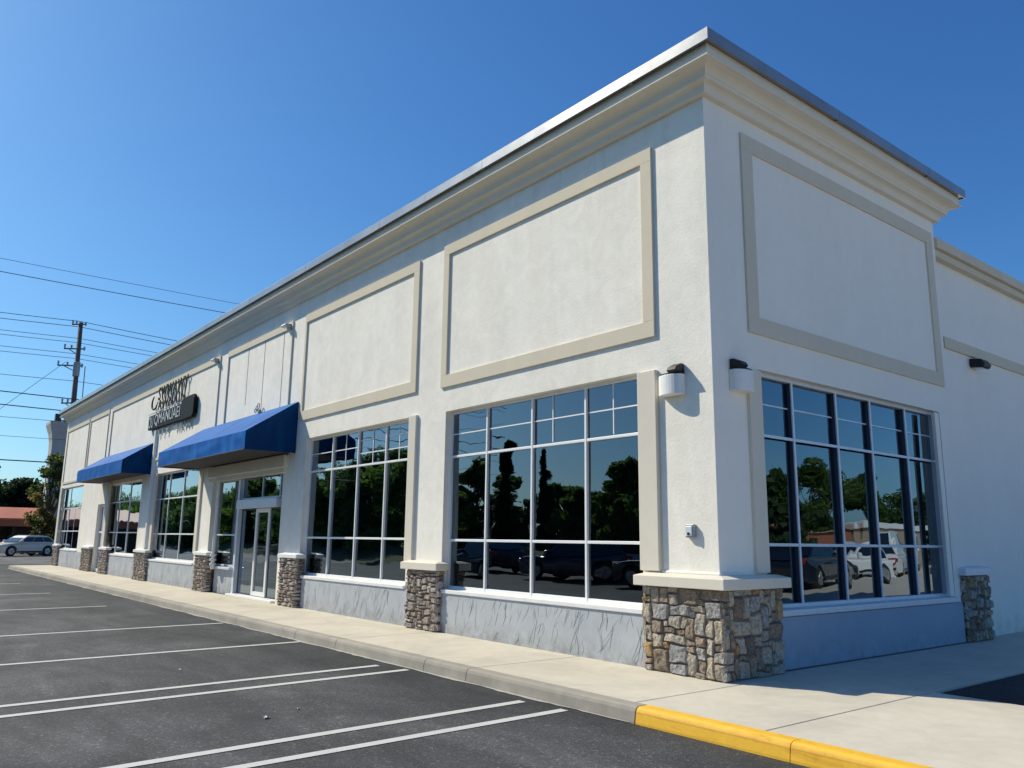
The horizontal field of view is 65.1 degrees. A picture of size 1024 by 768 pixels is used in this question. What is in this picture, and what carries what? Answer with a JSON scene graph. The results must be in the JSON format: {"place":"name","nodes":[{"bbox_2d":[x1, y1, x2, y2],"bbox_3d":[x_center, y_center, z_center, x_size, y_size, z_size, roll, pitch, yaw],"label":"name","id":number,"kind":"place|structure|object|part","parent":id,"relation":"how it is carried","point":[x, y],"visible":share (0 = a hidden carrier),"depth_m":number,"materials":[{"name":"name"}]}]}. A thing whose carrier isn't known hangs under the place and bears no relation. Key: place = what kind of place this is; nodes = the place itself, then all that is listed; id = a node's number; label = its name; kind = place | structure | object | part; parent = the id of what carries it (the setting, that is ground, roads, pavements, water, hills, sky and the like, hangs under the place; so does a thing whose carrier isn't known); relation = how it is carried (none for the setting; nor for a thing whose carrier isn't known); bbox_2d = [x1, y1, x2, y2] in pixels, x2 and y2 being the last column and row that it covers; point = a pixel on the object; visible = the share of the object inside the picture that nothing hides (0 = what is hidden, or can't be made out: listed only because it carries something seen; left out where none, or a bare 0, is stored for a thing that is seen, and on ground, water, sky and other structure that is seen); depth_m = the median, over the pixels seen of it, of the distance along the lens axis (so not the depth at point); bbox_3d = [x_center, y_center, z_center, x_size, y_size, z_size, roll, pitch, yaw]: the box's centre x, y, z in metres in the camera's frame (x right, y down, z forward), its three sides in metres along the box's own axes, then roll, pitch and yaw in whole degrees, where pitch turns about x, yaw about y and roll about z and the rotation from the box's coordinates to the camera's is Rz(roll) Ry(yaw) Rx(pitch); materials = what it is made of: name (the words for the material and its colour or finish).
{"place":"outdoors","nodes":[
{"label":"outdoors","id":0,"kind":"place"},
{"bbox_2d":[0,507,38,541],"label":"shop building","id":1,"kind":"structure","parent":0,"point":[12,521],"depth_m":72.18,"materials":[{"name":"red brick"}]},
{"bbox_2d":[0,526,12,541],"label":"window","id":2,"kind":"structure","parent":1,"relation":"in","point":[5,531],"depth_m":72.17,"materials":[{"name":"black glass"}]},
{"bbox_2d":[0,553,52,564],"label":"road","id":3,"kind":"structure","parent":0,"point":[19,558],"depth_m":52.00,"materials":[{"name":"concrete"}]},
{"bbox_2d":[0,466,19,506],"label":"tree","id":4,"kind":"object","parent":3,"relation":"on","point":[7,491],"visible":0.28,"depth_m":90.50,"materials":[{"name":"green plant"}]},
{"bbox_2d":[0,477,43,507],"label":"tree","id":5,"kind":"object","parent":3,"relation":"on","point":[21,499],"visible":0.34,"depth_m":91.70,"materials":[{"name":"green plant"}]},
{"bbox_2d":[0,535,53,555],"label":"parked car","id":6,"kind":"object","parent":3,"relation":"on","point":[29,545],"visible":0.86,"depth_m":59.45,"materials":[{"name":"silver metal"}]},
{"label":"side window","id":7,"kind":"part","parent":6,"relation":"part of","materials":[{"name":"black glass"}]},
{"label":"side window","id":8,"kind":"part","parent":6,"relation":"part of","materials":[{"name":"black glass"}]},
{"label":"side window","id":9,"kind":"part","parent":6,"relation":"part of","materials":[{"name":"black glass"}]},
{"bbox_2d":[23,452,63,553],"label":"tree","id":10,"kind":"object","parent":3,"relation":"on","point":[54,471],"visible":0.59,"depth_m":64.93,"materials":[{"name":"green plant"}]},
{"bbox_2d":[30,515,56,539],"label":"shrub","id":11,"kind":"object","parent":3,"relation":"on","point":[50,523],"visible":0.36,"depth_m":63.72,"materials":[{"name":"green plant"}]},
{"bbox_2d":[36,413,67,553],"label":"pylon","id":12,"kind":"object","parent":3,"relation":"on","point":[56,428],"visible":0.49,"depth_m":68.94,"materials":[{"name":"white metal"}]},
{"bbox_2d":[57,320,86,405],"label":"utility pole","id":13,"kind":"object","parent":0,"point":[77,365],"visible":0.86,"depth_m":54.84,"materials":[{"name":"brown wood"}]},
{"bbox_2d":[0,459,57,462],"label":"power line","id":14,"kind":"object","parent":13,"relation":"attached to","point":[28,461],"visible":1,"depth_m":52.45,"materials":[{"name":"metal"}]},
{"bbox_2d":[0,404,60,410],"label":"power line","id":15,"kind":"object","parent":13,"relation":"attached to","point":[30,407],"visible":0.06,"depth_m":53.11,"materials":[{"name":"metal"}]},
{"bbox_2d":[0,416,63,421],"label":"power line","id":16,"kind":"object","parent":13,"relation":"attached to","point":[34,419],"visible":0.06,"depth_m":52.99,"materials":[{"name":"metal"}]},
{"bbox_2d":[0,362,64,408],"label":"power line","id":17,"kind":"object","parent":13,"relation":"attached to","point":[31,386],"visible":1,"depth_m":52.64,"materials":[{"name":"metal"}]},
{"bbox_2d":[0,390,78,399],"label":"power line","id":18,"kind":"object","parent":13,"relation":"attached to","point":[38,395],"visible":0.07,"depth_m":53.25,"materials":[{"name":"metal"}]},
{"bbox_2d":[2,374,99,384],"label":"power line","id":19,"kind":"object","parent":13,"relation":"attached to","point":[46,378],"visible":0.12,"depth_m":53.70,"materials":[{"name":"metal"}]},
{"bbox_2d":[3,351,130,367],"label":"power line","id":20,"kind":"object","parent":13,"relation":"attached to","point":[66,357],"visible":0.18,"depth_m":54.89,"materials":[{"name":"metal"}]},
{"bbox_2d":[0,345,135,363],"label":"power line","id":21,"kind":"object","parent":13,"relation":"attached to","point":[71,353],"visible":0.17,"depth_m":54.68,"materials":[{"name":"metal"}]},
{"bbox_2d":[2,334,150,355],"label":"power line","id":22,"kind":"object","parent":13,"relation":"attached to","point":[74,342],"visible":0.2,"depth_m":55.16,"materials":[{"name":"metal"}]},
{"bbox_2d":[0,329,156,352],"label":"power line","id":23,"kind":"object","parent":13,"relation":"attached to","point":[84,339],"visible":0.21,"depth_m":55.08,"materials":[{"name":"metal"}]},
{"bbox_2d":[1,318,169,344],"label":"power line","id":24,"kind":"object","parent":13,"relation":"attached to","point":[83,327],"visible":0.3,"depth_m":55.96,"materials":[{"name":"metal"}]},
{"bbox_2d":[0,312,175,340],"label":"power line","id":25,"kind":"object","parent":13,"relation":"attached to","point":[89,323],"visible":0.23,"depth_m":55.90,"materials":[{"name":"metal"}]},
{"bbox_2d":[0,271,224,312],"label":"power line","id":26,"kind":"object","parent":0,"point":[109,291],"visible":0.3,"depth_m":57.02,"materials":[{"name":"metal"}]},
{"bbox_2d":[1,258,236,303],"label":"power line","id":27,"kind":"object","parent":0,"point":[115,280],"visible":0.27,"depth_m":57.41,"materials":[{"name":"metal"}]},
{"bbox_2d":[0,564,809,767],"bbox_3d":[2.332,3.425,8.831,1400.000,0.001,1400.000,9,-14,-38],"label":"parking lot","id":28,"kind":"structure","parent":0,"point":[107,735],"depth_m":7.86,"materials":[{"name":"grey asphalt"}]},
{"bbox_2d":[15,606,98,609],"bbox_3d":[-11.195,4.895,17.340,4.509,0.001,0.112,10,-14,-40],"label":"parking line","id":29,"kind":"object","parent":28,"relation":"on","point":[64,607],"visible":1,"depth_m":18.13,"materials":[{"name":"paint"}]},
{"bbox_2d":[0,623,218,636],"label":"parking line","id":30,"kind":"object","parent":28,"relation":"on","point":[109,629],"visible":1,"depth_m":14.16,"materials":[{"name":"paint"}]},
{"bbox_2d":[0,641,298,664],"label":"parking line","id":31,"kind":"object","parent":28,"relation":"on","point":[144,653],"visible":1,"depth_m":11.34,"materials":[{"name":"paint"}]},
{"bbox_2d":[0,665,378,706],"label":"parking line","id":32,"kind":"object","parent":28,"relation":"on","point":[16,704],"visible":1,"depth_m":8.84,"materials":[{"name":"paint"}]},
{"bbox_2d":[0,669,406,717],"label":"parking line","id":33,"kind":"object","parent":28,"relation":"on","point":[78,707],"visible":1,"depth_m":8.41,"materials":[{"name":"paint"}]},
{"bbox_2d":[102,700,523,767],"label":"parking line","id":34,"kind":"object","parent":28,"relation":"on","point":[133,764],"visible":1,"depth_m":6.71,"materials":[{"name":"paint"}]},
{"bbox_2d":[8,568,627,721],"bbox_3d":[-11.407,5.927,22.687,0.087,0.003,39.840,9,-14,-38],"label":"gutter","id":35,"kind":"object","parent":28,"relation":"on","point":[367,657],"visible":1,"depth_m":10.72,"materials":[{"name":"concrete"}]},
{"bbox_2d":[8,565,646,723],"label":"kerb","id":36,"kind":"structure","parent":28,"relation":"on","point":[616,708],"depth_m":10.27,"materials":[{"name":"concrete"}]},
{"bbox_2d":[224,709,567,767],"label":"parking line","id":37,"kind":"object","parent":28,"relation":"on","point":[287,758],"visible":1,"depth_m":6.64,"materials":[{"name":"paint"}]},
{"bbox_2d":[635,705,933,767],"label":"yellow kerb","id":38,"kind":"structure","parent":28,"relation":"on","point":[798,751],"depth_m":6.38,"materials":[{"name":"paint"}]},
{"bbox_2d":[0,0,1023,483],"label":"sky","id":39,"kind":"structure","parent":0,"point":[212,149],"materials":[{"name":"blue"}]},
{"bbox_2d":[14,565,1023,767],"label":"sidewalk","id":40,"kind":"structure","parent":0,"point":[902,707],"depth_m":8.59,"materials":[{"name":"concrete"}]},
{"bbox_2d":[51,26,1023,682],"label":"store building","id":41,"kind":"structure","parent":40,"relation":"on","point":[499,440],"depth_m":12.23,"materials":[{"name":"paint"}]},
{"bbox_2d":[52,485,83,551],"bbox_3d":[-20.911,6.350,37.887,0.192,2.949,5.437,9,-14,-38],"label":"window","id":42,"kind":"structure","parent":41,"relation":"in","point":[68,531],"depth_m":37.97,"materials":[{"name":"glass"}]},
{"bbox_2d":[94,505,104,571],"bbox_3d":[-16.702,6.281,32.699,0.080,2.700,1.310,9,-14,-38],"label":"service door","id":43,"kind":"structure","parent":41,"relation":"in","point":[102,509],"depth_m":33.04,"materials":[{"name":"metal"}]},
{"bbox_2d":[76,443,152,483],"bbox_3d":[-15.130,3.039,30.340,0.970,1.114,7.250,9,-14,-38],"label":"awning","id":44,"kind":"object","parent":41,"relation":"attached to","point":[134,462],"visible":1,"depth_m":28.43,"materials":[{"name":"fabric"}]},
{"bbox_2d":[106,480,141,557],"bbox_3d":[-14.657,5.072,30.191,0.192,2.726,4.942,9,-14,-38],"label":"window","id":45,"kind":"structure","parent":41,"relation":"in","point":[123,519],"depth_m":30.25,"materials":[{"name":"glass"}]},
{"bbox_2d":[148,374,197,436],"bbox_3d":[-11.289,0.747,26.575,0.144,1.750,5.080,9,-14,-38],"label":"shop sign","id":46,"kind":"object","parent":41,"relation":"attached to","point":[185,409],"visible":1,"depth_m":26.27,"materials":[{"name":"grey metal"}]},
{"bbox_2d":[147,469,198,564],"bbox_3d":[-10.655,4.162,25.286,0.192,2.868,4.851,9,-14,-38],"label":"window","id":47,"kind":"structure","parent":41,"relation":"in","point":[176,500],"depth_m":25.36,"materials":[{"name":"glass"}]},
{"bbox_2d":[210,358,219,363],"bbox_3d":[-8.750,-0.668,23.655,0.185,0.159,0.315,9,-14,-38],"label":"sign light","id":48,"kind":"object","parent":41,"relation":"attached to","point":[215,360],"visible":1,"depth_m":23.55,"materials":[{"name":"white metal"}]},
{"bbox_2d":[214,479,238,569],"bbox_3d":[-7.818,3.790,21.777,0.222,2.384,1.870,9,-14,-38],"label":"window","id":49,"kind":"structure","parent":41,"relation":"in","point":[225,540],"depth_m":21.83,"materials":[{"name":"glass"}]},
{"bbox_2d":[157,402,298,469],"bbox_3d":[-7.574,1.404,20.856,1.220,1.224,6.720,9,-14,-38],"label":"awning","id":50,"kind":"object","parent":41,"relation":"attached to","point":[271,432],"visible":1,"depth_m":19.12,"materials":[{"name":"fabric"}]},
{"bbox_2d":[236,509,255,594],"bbox_3d":[-6.767,4.268,20.506,0.035,2.120,1.000,9,-14,-38],"label":"sliding door","id":51,"kind":"structure","parent":41,"relation":"in","point":[244,576],"depth_m":20.53,"materials":[{"name":"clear glass"}]},
{"bbox_2d":[254,403,260,413],"bbox_3d":[-6.508,0.633,20.570,0.130,0.288,0.353,9,-14,-38],"label":"bracket","id":52,"kind":"object","parent":41,"relation":"attached to","point":[257,410],"visible":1,"depth_m":20.53,"materials":[{"name":"grey metal"}]},
{"bbox_2d":[250,508,271,596],"bbox_3d":[-6.176,4.130,19.755,0.050,2.120,0.890,9,-14,-38],"label":"sliding door","id":53,"kind":"structure","parent":41,"relation":"in","point":[261,537],"depth_m":19.77,"materials":[{"name":"white glass"}]},
{"bbox_2d":[242,473,282,499],"bbox_3d":[-6.194,2.569,20.112,0.044,0.580,2.860,9,-14,-38],"label":"window","id":54,"kind":"structure","parent":41,"relation":"in","point":[266,486],"depth_m":20.16,"materials":[{"name":"glass"}]},
{"bbox_2d":[266,507,280,598],"bbox_3d":[-5.618,4.010,19.098,0.035,2.120,0.810,9,-14,-38],"label":"sliding door","id":55,"kind":"structure","parent":41,"relation":"in","point":[275,512],"depth_m":19.19,"materials":[{"name":"glass"}]},
{"bbox_2d":[281,323,291,329],"bbox_3d":[-5.540,-1.390,19.720,0.185,0.159,0.315,9,-14,-38],"label":"sign light","id":56,"kind":"object","parent":41,"relation":"attached to","point":[286,325],"visible":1,"depth_m":19.61,"materials":[{"name":"white metal"}]},
{"bbox_2d":[300,419,408,588],"bbox_3d":[-3.227,2.436,16.216,0.222,3.070,4.511,9,-14,-38],"label":"window","id":57,"kind":"structure","parent":41,"relation":"in","point":[356,505],"depth_m":16.16,"materials":[{"name":"glass"}]},
{"bbox_2d":[440,375,643,613],"bbox_3d":[0.286,1.661,11.905,0.222,3.040,4.522,9,-14,-38],"label":"window","id":58,"kind":"structure","parent":41,"relation":"in","point":[544,488],"depth_m":11.70,"materials":[{"name":"glass"}]},
{"bbox_2d":[659,363,685,397],"bbox_3d":[1.949,-0.051,9.912,0.165,0.385,0.360,9,-14,-38],"label":"wall lamp","id":59,"kind":"object","parent":41,"relation":"attached to","point":[672,381],"visible":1,"depth_m":9.81,"materials":[{"name":"white metal"}]},
{"bbox_2d":[685,524,695,537],"bbox_3d":[2.091,1.727,9.428,0.082,0.155,0.120,9,-14,-38],"label":"outlet box","id":60,"kind":"object","parent":41,"relation":"attached to","point":[690,529],"visible":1,"depth_m":9.39,"materials":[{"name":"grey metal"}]},
{"bbox_2d":[729,358,753,393],"bbox_3d":[2.822,-0.103,9.767,0.360,0.395,0.165,9,-14,-38],"label":"wall lamp","id":61,"kind":"object","parent":41,"relation":"attached to","point":[741,378],"visible":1,"depth_m":9.67,"materials":[{"name":"white metal"}]},
{"bbox_2d":[761,373,959,616],"bbox_3d":[4.998,1.630,11.424,5.071,3.022,0.242,9,-14,-38],"label":"window","id":62,"kind":"structure","parent":41,"relation":"in","point":[853,497],"depth_m":11.35,"materials":[{"name":"glass"}]},
{"bbox_2d":[969,359,990,369],"bbox_3d":[8.508,-0.362,14.582,0.320,0.191,0.259,9,-14,-38],"label":"floodlight","id":63,"kind":"object","parent":41,"relation":"attached to","point":[979,364],"visible":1,"depth_m":14.50,"materials":[{"name":"black metal"}]},
{"bbox_2d":[942,674,1023,705],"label":"side parking lot","id":64,"kind":"structure","parent":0,"point":[1009,690],"depth_m":8.55,"materials":[{"name":"black asphalt"}]}
]}

